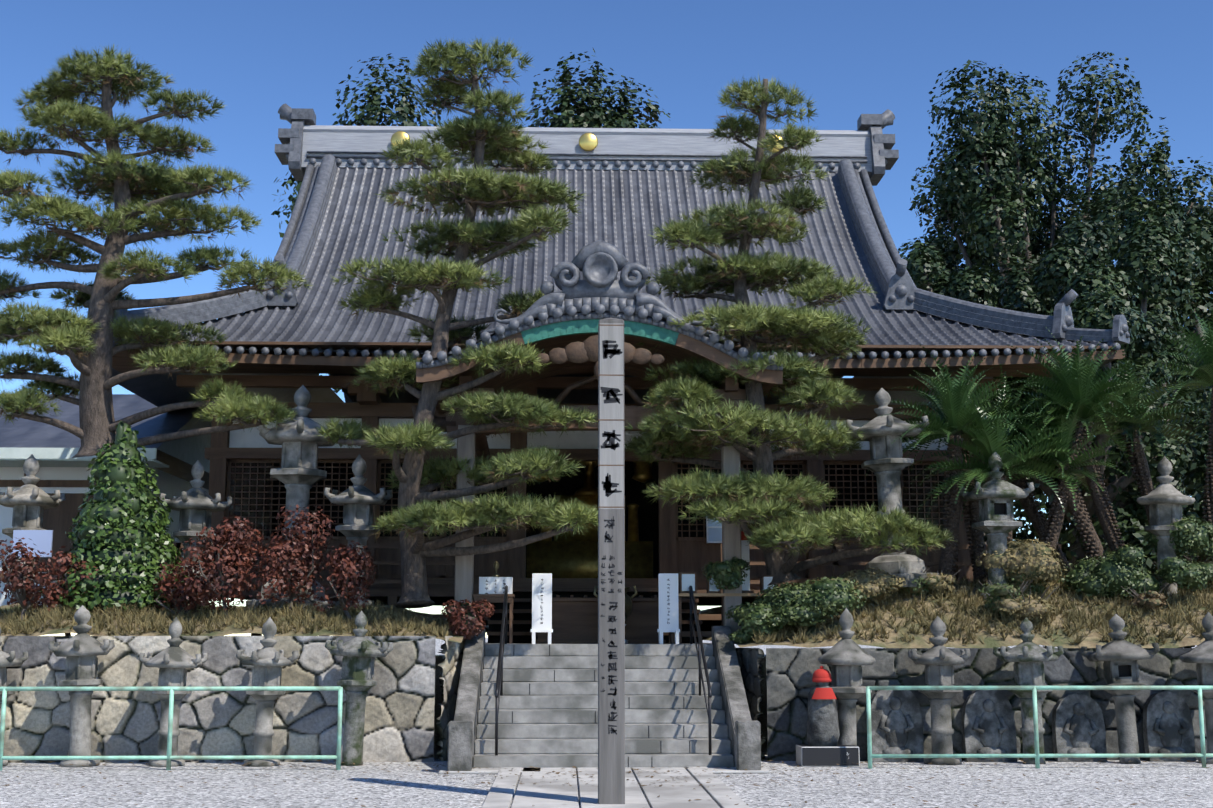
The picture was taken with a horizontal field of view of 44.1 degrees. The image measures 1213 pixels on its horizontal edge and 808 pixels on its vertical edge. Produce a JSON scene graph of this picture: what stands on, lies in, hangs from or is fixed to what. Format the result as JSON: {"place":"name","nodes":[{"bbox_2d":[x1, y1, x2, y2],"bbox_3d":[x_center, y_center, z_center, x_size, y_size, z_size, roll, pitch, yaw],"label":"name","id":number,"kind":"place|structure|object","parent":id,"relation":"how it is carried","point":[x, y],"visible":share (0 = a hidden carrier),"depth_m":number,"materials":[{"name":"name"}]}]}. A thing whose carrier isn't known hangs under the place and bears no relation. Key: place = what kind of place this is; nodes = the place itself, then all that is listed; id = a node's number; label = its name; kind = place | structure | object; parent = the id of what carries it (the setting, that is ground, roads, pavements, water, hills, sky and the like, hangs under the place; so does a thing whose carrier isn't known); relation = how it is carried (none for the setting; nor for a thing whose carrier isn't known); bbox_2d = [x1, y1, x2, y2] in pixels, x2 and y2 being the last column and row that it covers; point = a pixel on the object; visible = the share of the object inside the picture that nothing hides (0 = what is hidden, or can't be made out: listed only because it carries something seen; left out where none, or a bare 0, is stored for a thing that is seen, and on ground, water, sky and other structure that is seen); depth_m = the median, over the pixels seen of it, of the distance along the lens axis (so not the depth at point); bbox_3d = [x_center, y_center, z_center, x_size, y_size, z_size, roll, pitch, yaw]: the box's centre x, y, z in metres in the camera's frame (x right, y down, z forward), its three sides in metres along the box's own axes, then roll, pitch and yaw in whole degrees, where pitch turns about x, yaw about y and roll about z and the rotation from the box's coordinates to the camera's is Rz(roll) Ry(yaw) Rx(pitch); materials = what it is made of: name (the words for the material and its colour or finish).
{"place":"outdoors","nodes":[
{"label":"outdoors","id":0,"kind":"place"},
{"bbox_2d":[0,472,96,580],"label":"building frame","id":1,"kind":"object","parent":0,"point":[58,520],"visible":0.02,"depth_m":30.55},
{"bbox_2d":[0,467,208,605],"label":"building walls","id":2,"kind":"structure","parent":0,"point":[170,486],"depth_m":30.72,"materials":[{"name":"paint"}]},
{"bbox_2d":[0,394,211,598],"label":"building roof","id":3,"kind":"structure","parent":2,"relation":"on","point":[22,440],"depth_m":31.28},
{"bbox_2d":[0,598,488,642],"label":"terrace bank","id":4,"kind":"structure","parent":0,"point":[228,629],"depth_m":21.28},
{"bbox_2d":[0,538,62,619],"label":"red shrub leaves","id":5,"kind":"object","parent":4,"relation":"on","point":[16,574],"depth_m":22.06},
{"bbox_2d":[0,454,64,603],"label":"stone lantern","id":6,"kind":"object","parent":4,"relation":"on","point":[29,501],"visible":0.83,"depth_m":24.12,"materials":[{"name":"grey"}]},
{"bbox_2d":[40,421,188,614],"bbox_3d":[-7.533,1.974,23.235,2.275,3.446,2.254,0,-9,-2],"label":"conical shrub","id":7,"kind":"object","parent":4,"relation":"on","point":[81,546],"depth_m":22.72,"materials":[{"name":"plant"}]},
{"bbox_2d":[0,65,287,457],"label":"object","id":8,"kind":"object","parent":4,"relation":"on","point":[94,385],"visible":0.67,"depth_m":24.55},
{"bbox_2d":[0,72,285,433],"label":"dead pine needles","id":9,"kind":"object","parent":8,"relation":"attached to","point":[100,181],"visible":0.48,"depth_m":24.97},
{"bbox_2d":[0,45,312,432],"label":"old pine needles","id":10,"kind":"object","parent":8,"relation":"attached to","point":[169,180],"visible":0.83,"depth_m":24.74,"materials":[{"name":"plant"}]},
{"bbox_2d":[151,557,212,614],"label":"red shrub leaves","id":11,"kind":"object","parent":4,"relation":"on","point":[163,584],"depth_m":22.33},
{"bbox_2d":[160,460,232,605],"bbox_3d":[-6.503,2.031,23.685,1.064,2.324,1.130,0,-9,-2],"label":"stone lantern","id":12,"kind":"object","parent":4,"relation":"on","point":[196,505],"visible":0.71,"depth_m":23.53,"materials":[{"name":"grey"}]},
{"bbox_2d":[175,515,263,618],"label":"red shrub leaves","id":13,"kind":"object","parent":4,"relation":"on","point":[238,542],"depth_m":21.96,"materials":[{"name":"plant"}]},
{"bbox_2d":[248,504,335,610],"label":"red shrub leaves","id":14,"kind":"object","parent":4,"relation":"on","point":[281,550],"depth_m":22.19,"materials":[{"name":"plant"}]},
{"bbox_2d":[246,385,341,608],"bbox_3d":[-4.969,1.525,23.993,1.527,3.709,1.612,0,-9,-2],"label":"stone lantern","id":15,"kind":"object","parent":4,"relation":"on","point":[298,474],"visible":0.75,"depth_m":23.79,"materials":[{"name":"grey"}]},
{"bbox_2d":[312,541,375,622],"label":"red shrub leaves","id":16,"kind":"object","parent":4,"relation":"on","point":[347,563],"depth_m":21.99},
{"bbox_2d":[271,53,442,393],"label":"tree","id":17,"kind":"object","parent":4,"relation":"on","point":[404,107],"visible":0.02,"depth_m":56.92,"materials":[{"name":"plant"}]},
{"bbox_2d":[324,454,392,606],"bbox_3d":[-3.867,1.955,23.293,1.018,2.378,1.098,0,-9,-2],"label":"stone lantern","id":18,"kind":"object","parent":4,"relation":"on","point":[358,499],"visible":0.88,"depth_m":23.16,"materials":[{"name":"grey"}]},
{"bbox_2d":[333,59,576,608],"bbox_3d":[-2.317,-1.321,22.979,3.877,8.813,2.923,0,-9,-2],"label":"pine centre left trunk and limbs","id":19,"kind":"object","parent":4,"relation":"on","point":[416,551],"visible":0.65,"depth_m":22.67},
{"bbox_2d":[315,35,597,541],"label":"pine needles","id":20,"kind":"object","parent":19,"relation":"attached to","point":[481,509],"visible":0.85,"depth_m":22.94,"materials":[{"name":"plant"}]},
{"bbox_2d":[441,598,495,639],"bbox_3d":[-2.015,3.125,21.802,0.805,0.605,0.549,0,-9,-2],"label":"shrub","id":21,"kind":"object","parent":4,"relation":"on","point":[456,624],"depth_m":21.69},
{"bbox_2d":[268,461,903,642],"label":"temple interior volume","id":22,"kind":"structure","parent":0,"point":[572,483],"depth_m":32.80,"materials":[{"name":"wood"}]},
{"bbox_2d":[527,461,652,577],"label":"hall altar furnishings","id":23,"kind":"object","parent":22,"relation":"in","point":[576,556],"visible":0.5,"depth_m":30.82,"materials":[{"name":"gold metal"}]},
{"bbox_2d":[302,125,871,175],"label":"roof ridge","id":24,"kind":"structure","parent":0,"point":[566,140],"depth_m":35.73,"materials":[{"name":"tile"}]},
{"bbox_2d":[306,151,866,169],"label":"ridge tiles","id":25,"kind":"object","parent":24,"relation":"attached to","point":[579,163],"visible":0.54,"depth_m":35.56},
{"bbox_2d":[229,418,950,536],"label":"temple plaster panels","id":26,"kind":"object","parent":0,"point":[242,438],"visible":0.12,"depth_m":28.59,"materials":[{"name":"paint"}]},
{"bbox_2d":[56,341,1124,634],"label":"temple timber beams","id":27,"kind":"structure","parent":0,"point":[384,589],"depth_m":27.87,"materials":[{"name":"wood"}]},
{"bbox_2d":[455,425,741,632],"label":"porch pillars","id":28,"kind":"structure","parent":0,"point":[731,541],"depth_m":22.94,"materials":[{"name":"wood"}]},
{"bbox_2d":[483,239,715,333],"bbox_3d":[-0.098,-1.784,22.734,3.511,1.509,0.410,0,-9,-2],"label":"gable ridge ornament","id":29,"kind":"object","parent":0,"point":[599,264],"visible":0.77,"depth_m":22.63,"materials":[{"name":"ceramic"}]},
{"bbox_2d":[416,304,782,370],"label":"porch roof edge tiles","id":30,"kind":"object","parent":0,"point":[712,340],"visible":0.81,"depth_m":22.55,"materials":[{"name":"tile"}]},
{"bbox_2d":[148,349,1060,635],"bbox_3d":[-0.234,1.387,27.225,18.375,5.826,2.753,0,-9,-2],"label":"temple timber frame","id":31,"kind":"object","parent":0,"point":[682,553],"visible":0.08,"depth_m":28.08,"materials":[{"name":"wood"}]},
{"bbox_2d":[113,166,1113,355],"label":"temple roof","id":32,"kind":"structure","parent":31,"relation":"on","point":[623,211],"depth_m":32.08,"materials":[{"name":"tile"}]},
{"bbox_2d":[54,103,1129,343],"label":"roof hip ridges","id":33,"kind":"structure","parent":32,"relation":"on","point":[900,289],"depth_m":30.79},
{"bbox_2d":[113,341,1120,359],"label":"roof eaves","id":34,"kind":"object","parent":32,"relation":"attached to","point":[389,353],"visible":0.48,"depth_m":26.12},
{"bbox_2d":[439,767,769,807],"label":"paved path","id":35,"kind":"structure","parent":0,"point":[543,792],"depth_m":16.77,"materials":[{"name":"stone"}]},
{"bbox_2d":[447,626,760,770],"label":"stair stringers","id":36,"kind":"object","parent":35,"relation":"on","point":[744,734],"visible":0.79,"depth_m":20.18,"materials":[{"name":"stone"}]},
{"bbox_2d":[598,318,624,803],"bbox_3d":[0.050,1.790,15.691,0.276,5.500,0.276,0,-9,-2],"label":"memorial post","id":37,"kind":"object","parent":35,"relation":"on","point":[611,768],"visible":1,"depth_m":15.56,"materials":[{"name":"grey wood"}]},
{"bbox_2d":[600,340,622,734],"bbox_3d":[0.053,1.348,15.621,0.235,4.105,0.001,0,-9,-2],"label":"memorial post lettering","id":38,"kind":"object","parent":37,"relation":"attached to","point":[610,436],"visible":1,"depth_m":15.69},
{"bbox_2d":[0,638,1212,807],"bbox_3d":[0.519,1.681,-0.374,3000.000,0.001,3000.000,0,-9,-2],"label":"gravel ground","id":39,"kind":"structure","parent":0,"point":[1077,786],"depth_m":17.45,"materials":[{"name":"gravel"}]},
{"bbox_2d":[48,605,114,766],"bbox_3d":[-7.127,3.803,20.289,0.846,2.152,0.895,0,-9,-2],"label":"stone lantern","id":40,"kind":"object","parent":39,"relation":"on","point":[81,650],"visible":0.98,"depth_m":20.13,"materials":[{"name":"grey"}]},
{"bbox_2d":[0,686,342,770],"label":"pipe railing","id":41,"kind":"object","parent":39,"relation":"on","point":[169,757],"visible":1,"depth_m":19.50,"materials":[{"name":"metal"}]},
{"bbox_2d":[139,617,207,766],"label":"stone lantern","id":42,"kind":"object","parent":39,"relation":"on","point":[173,661],"visible":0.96,"depth_m":20.14,"materials":[{"name":"grey"}]},
{"bbox_2d":[0,636,435,762],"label":"retaining wall","id":43,"kind":"structure","parent":39,"relation":"on","point":[399,714],"depth_m":20.79,"materials":[{"name":"stone"}]},
{"bbox_2d":[236,617,298,766],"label":"stone lantern","id":44,"kind":"object","parent":39,"relation":"on","point":[267,661],"visible":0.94,"depth_m":20.15,"materials":[{"name":"grey"}]},
{"bbox_2d":[325,611,392,765],"bbox_3d":[-3.375,3.853,20.385,0.909,2.072,0.909,0,-9,-2],"label":"stone lantern","id":45,"kind":"object","parent":39,"relation":"on","point":[359,651],"visible":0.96,"depth_m":20.23,"materials":[{"name":"grey"}]},
{"bbox_2d":[436,636,464,760],"bbox_3d":[-2.196,4.222,21.663,0.400,1.720,1.547,0,-9,-2],"label":"stone wall end","id":46,"kind":"object","parent":39,"relation":"on","point":[451,666],"visible":0.54,"depth_m":21.21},
{"bbox_2d":[485,642,711,644],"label":"terrace forecourt","id":47,"kind":"structure","parent":39,"relation":"on","point":[531,643],"depth_m":24.47,"materials":[{"name":"stone"}]},
{"bbox_2d":[65,354,1115,423],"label":"temple roof rear and hips","id":48,"kind":"structure","parent":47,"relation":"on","point":[157,390],"depth_m":36.11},
{"bbox_2d":[525,49,670,128],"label":"tree","id":49,"kind":"object","parent":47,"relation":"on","point":[591,112],"visible":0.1,"depth_m":61.00,"materials":[{"name":"plant"}]},
{"bbox_2d":[416,332,782,460],"bbox_3d":[-0.184,0.084,25.619,5.511,1.760,6.295,0,-9,-2],"label":"porch bargeboard and beams","id":50,"kind":"object","parent":47,"relation":"on","point":[684,348],"visible":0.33,"depth_m":23.24,"materials":[{"name":"wood"}]},
{"bbox_2d":[412,335,783,431],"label":"porch carvings","id":51,"kind":"object","parent":50,"relation":"attached to","point":[586,350],"visible":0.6,"depth_m":22.57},
{"bbox_2d":[521,319,678,345],"bbox_3d":[-0.099,-1.081,22.661,2.396,0.392,0.090,0,-9,-2],"label":"gable trim panel","id":52,"kind":"object","parent":50,"relation":"attached to","point":[589,326],"visible":0.77,"depth_m":22.62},
{"bbox_2d":[536,595,665,643],"bbox_3d":[-0.119,3.525,24.529,2.120,0.775,0.950,0,-9,-2],"label":"offertory box","id":53,"kind":"object","parent":47,"relation":"on","point":[574,620],"visible":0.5,"depth_m":24.10,"materials":[{"name":"brown wood"}]},
{"bbox_2d":[473,644,733,769],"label":"stairs","id":54,"kind":"structure","parent":39,"relation":"on","point":[553,725],"depth_m":20.82,"materials":[{"name":"stone"}]},
{"bbox_2d":[530,573,552,643],"bbox_3d":[-0.978,3.098,22.698,0.340,1.060,0.300,0,-9,-2],"label":"notice board","id":55,"kind":"object","parent":54,"relation":"on","point":[541,602],"visible":1,"depth_m":22.69,"materials":[{"name":"white paint"}]},
{"bbox_2d":[495,585,711,755],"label":"stair handrails","id":56,"kind":"object","parent":54,"relation":"on","point":[499,677],"visible":1,"depth_m":20.99,"materials":[{"name":"grey metal"}]},
{"bbox_2d":[735,648,764,759],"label":"stone wall","id":57,"kind":"structure","parent":39,"relation":"on","point":[749,660],"depth_m":21.36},
{"bbox_2d":[796,744,859,766],"bbox_3d":[2.979,4.739,20.225,0.780,0.260,0.502,0,-9,-2],"label":"offering box","id":58,"kind":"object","parent":39,"relation":"on","point":[807,755],"depth_m":19.98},
{"bbox_2d":[807,682,839,745],"bbox_3d":[2.929,4.123,20.320,0.448,0.986,0.309,0,-9,-2],"label":"jizo statue body","id":59,"kind":"object","parent":58,"relation":"on","point":[822,724],"visible":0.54,"depth_m":20.18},
{"bbox_2d":[818,608,874,745],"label":"stone lantern","id":60,"kind":"object","parent":39,"relation":"on","point":[846,656],"visible":0.98,"depth_m":20.37,"materials":[{"name":"grey"}]},
{"bbox_2d":[871,685,923,761],"bbox_3d":[4.011,4.435,20.814,0.738,1.050,0.284,0,-9,-2],"label":"carved stone stele","id":61,"kind":"object","parent":39,"relation":"on","point":[896,723],"visible":0.92,"depth_m":20.73,"materials":[{"name":"stone"}]},
{"bbox_2d":[908,616,970,764],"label":"stone lantern","id":62,"kind":"object","parent":39,"relation":"on","point":[938,659],"visible":0.85,"depth_m":20.44,"materials":[{"name":"grey"}]},
{"bbox_2d":[766,648,1206,760],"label":"retaining wall","id":63,"kind":"structure","parent":39,"relation":"on","point":[791,684],"depth_m":21.10,"materials":[{"name":"stone"}]},
{"bbox_2d":[961,690,1016,761],"bbox_3d":[5.319,4.467,20.856,0.717,1.004,0.302,0,-9,-2],"label":"carved stone stele","id":64,"kind":"object","parent":39,"relation":"on","point":[988,724],"visible":0.98,"depth_m":20.78,"materials":[{"name":"stone"}]},
{"bbox_2d":[993,618,1063,763],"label":"stone lantern","id":65,"kind":"object","parent":39,"relation":"on","point":[1027,656],"visible":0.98,"depth_m":20.48,"materials":[{"name":"grey"}]},
{"bbox_2d":[866,686,1212,768],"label":"pipe railing","id":66,"kind":"object","parent":39,"relation":"on","point":[1203,755],"visible":1,"depth_m":19.81,"materials":[{"name":"metal"}]},
{"bbox_2d":[1052,693,1106,760],"bbox_3d":[6.581,4.505,20.878,0.700,0.935,0.290,0,-9,-2],"label":"carved stone stele","id":67,"kind":"object","parent":39,"relation":"on","point":[1078,725],"visible":0.92,"depth_m":20.81,"materials":[{"name":"stone"}]},
{"bbox_2d":[1081,614,1159,763],"bbox_3d":[7.106,3.919,20.693,0.862,2.036,0.863,0,-9,3],"label":"stone lantern","id":68,"kind":"object","parent":39,"relation":"on","point":[1119,655],"visible":0.94,"depth_m":20.52,"materials":[{"name":"grey"}]},
{"bbox_2d":[1143,691,1195,760],"bbox_3d":[7.843,4.498,20.922,0.655,0.964,0.301,0,-9,-2],"label":"carved stone statue","id":69,"kind":"object","parent":39,"relation":"on","point":[1167,725],"visible":0.92,"depth_m":20.85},
{"bbox_2d":[1179,612,1212,763],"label":"stone lantern","id":70,"kind":"object","parent":39,"relation":"on","point":[1201,655],"visible":0.9,"depth_m":20.56,"materials":[{"name":"grey"}]},
{"bbox_2d":[0,0,1212,637],"label":"sky","id":71,"kind":"structure","parent":0,"point":[852,58],"materials":[{"name":"blue"}]},
{"bbox_2d":[699,571,1212,647],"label":"terrace bank","id":72,"kind":"structure","parent":0,"point":[1092,640],"depth_m":21.66,"materials":[{"name":"plant"}]},
{"bbox_2d":[728,603,787,643],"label":"bank shrub leaves","id":73,"kind":"object","parent":72,"relation":"on","point":[768,614],"depth_m":21.54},
{"bbox_2d":[638,79,939,585],"bbox_3d":[2.727,-1.206,23.468,4.506,8.050,3.019,0,-9,-2],"label":"pine right trunk and limbs","id":74,"kind":"object","parent":72,"relation":"on","point":[781,568],"visible":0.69,"depth_m":23.14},
{"bbox_2d":[624,74,956,557],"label":"pine needles","id":75,"kind":"object","parent":74,"relation":"attached to","point":[785,321],"visible":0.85,"depth_m":22.96,"materials":[{"name":"plant"}]},
{"bbox_2d":[725,577,866,626],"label":"bank shrub leaves","id":76,"kind":"object","parent":72,"relation":"on","point":[798,600],"depth_m":21.54,"materials":[{"name":"plant"}]},
{"bbox_2d":[829,568,905,605],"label":"bank shrub leaves","id":77,"kind":"object","parent":72,"relation":"on","point":[883,588],"depth_m":22.22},
{"bbox_2d":[844,388,938,586],"bbox_3d":[4.463,1.322,23.681,1.446,3.210,1.478,0,-9,-2],"label":"stone lantern","id":78,"kind":"object","parent":72,"relation":"on","point":[887,463],"visible":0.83,"depth_m":23.49,"materials":[{"name":"grey"}]},
{"bbox_2d":[866,352,1057,586],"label":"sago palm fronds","id":79,"kind":"object","parent":72,"relation":"on","point":[949,396],"depth_m":23.73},
{"bbox_2d":[891,344,1035,583],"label":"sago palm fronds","id":80,"kind":"object","parent":72,"relation":"on","point":[944,376],"depth_m":24.81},
{"bbox_2d":[923,266,1009,542],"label":"tree trunk","id":81,"kind":"object","parent":72,"relation":"on","point":[930,290],"depth_m":42.38,"materials":[{"name":"brown plant"}]},
{"bbox_2d":[898,236,1069,509],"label":"grove tree leaves","id":82,"kind":"object","parent":81,"relation":"attached to","point":[967,284],"visible":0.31,"depth_m":42.66,"materials":[{"name":"plant"}]},
{"bbox_2d":[959,452,1034,598],"bbox_3d":[6.050,1.861,23.217,0.960,2.309,0.960,0,-9,-2],"label":"stone lantern","id":83,"kind":"object","parent":72,"relation":"on","point":[996,496],"visible":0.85,"depth_m":23.05,"materials":[{"name":"grey"}]},
{"bbox_2d":[930,364,1080,576],"bbox_3d":[6.989,1.288,25.623,2.792,3.922,2.779,0,-9,-2],"label":"palm tree","id":84,"kind":"object","parent":72,"relation":"on","point":[1033,512],"depth_m":25.33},
{"bbox_2d":[910,392,1101,581],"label":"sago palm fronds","id":85,"kind":"object","parent":72,"relation":"on","point":[988,443],"depth_m":23.46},
{"bbox_2d":[975,539,1067,589],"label":"bank shrub leaves","id":86,"kind":"object","parent":72,"relation":"on","point":[1055,575],"depth_m":22.88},
{"bbox_2d":[984,384,1140,559],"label":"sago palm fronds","id":87,"kind":"object","parent":72,"relation":"on","point":[1052,461],"depth_m":23.95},
{"bbox_2d":[939,100,1192,544],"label":"tree branches","id":88,"kind":"object","parent":72,"relation":"on","point":[1053,227],"visible":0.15,"depth_m":52.16,"materials":[{"name":"brown plant"}]},
{"bbox_2d":[909,52,1212,315],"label":"tree","id":89,"kind":"object","parent":88,"relation":"on","point":[995,139],"visible":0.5,"depth_m":51.07,"materials":[{"name":"plant"}]},
{"bbox_2d":[1001,327,1170,553],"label":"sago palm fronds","id":90,"kind":"object","parent":72,"relation":"on","point":[1099,393],"depth_m":24.42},
{"bbox_2d":[1015,301,1158,568],"bbox_3d":[9.572,1.259,30.805,2.918,7.327,2.932,0,-9,-2],"label":"tree trunk","id":91,"kind":"object","parent":72,"relation":"on","point":[1088,503],"visible":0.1,"depth_m":30.43,"materials":[{"name":"brown plant"}]},
{"bbox_2d":[974,262,1187,529],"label":"grove tree leaves","id":92,"kind":"object","parent":91,"relation":"attached to","point":[1102,312],"visible":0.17,"depth_m":30.32,"materials":[{"name":"plant"}]},
{"bbox_2d":[1004,339,1177,552],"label":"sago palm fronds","id":93,"kind":"object","parent":72,"relation":"on","point":[1078,385],"depth_m":24.15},
{"bbox_2d":[984,357,1211,647],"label":"thicket behind palms","id":94,"kind":"object","parent":72,"relation":"on","point":[1192,469],"depth_m":30.47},
{"bbox_2d":[1058,544,1164,599],"bbox_3d":[7.772,2.600,23.048,1.553,0.865,1.020,0,-9,-2],"label":"bank shrub","id":95,"kind":"object","parent":72,"relation":"on","point":[1106,565],"depth_m":22.80,"materials":[{"name":"plant"}]},
{"bbox_2d":[1084,252,1176,531],"bbox_3d":[12.815,0.940,38.089,3.991,10.102,2.444,5,-10,-27],"label":"tree trunk","id":96,"kind":"object","parent":72,"relation":"on","point":[1143,308],"depth_m":37.90,"materials":[{"name":"brown plant"}]},
{"bbox_2d":[1036,217,1200,490],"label":"tree leaves","id":97,"kind":"object","parent":96,"relation":"attached to","point":[1145,250],"visible":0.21,"depth_m":37.98,"materials":[{"name":"plant"}]},
{"bbox_2d":[1089,345,1209,524],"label":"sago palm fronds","id":98,"kind":"object","parent":72,"relation":"on","point":[1136,411],"depth_m":25.41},
{"bbox_2d":[1110,97,1212,570],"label":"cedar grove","id":99,"kind":"object","parent":72,"relation":"on","point":[1187,271],"depth_m":44.41,"materials":[{"name":"plant"}]},
{"bbox_2d":[1136,456,1194,597],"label":"stone lantern","id":100,"kind":"object","parent":72,"relation":"on","point":[1165,499],"visible":0.77,"depth_m":23.32,"materials":[{"name":"grey"}]},
{"bbox_2d":[1125,307,1212,562],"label":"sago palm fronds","id":101,"kind":"object","parent":72,"relation":"on","point":[1204,354],"depth_m":24.10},
{"bbox_2d":[1141,515,1212,559],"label":"bank shrub leaves","id":102,"kind":"object","parent":72,"relation":"on","point":[1194,550],"depth_m":23.21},
{"bbox_2d":[1155,556,1212,590],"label":"bank shrub","id":103,"kind":"object","parent":72,"relation":"on","point":[1166,562],"depth_m":22.60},
{"bbox_2d":[1175,245,1206,365],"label":"tree trunk","id":104,"kind":"object","parent":72,"relation":"on","point":[1198,329],"depth_m":49.75,"materials":[{"name":"brown plant"}]},
{"bbox_2d":[1135,182,1212,438],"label":"tree leaves","id":105,"kind":"object","parent":104,"relation":"on","point":[1207,270],"visible":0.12,"depth_m":48.63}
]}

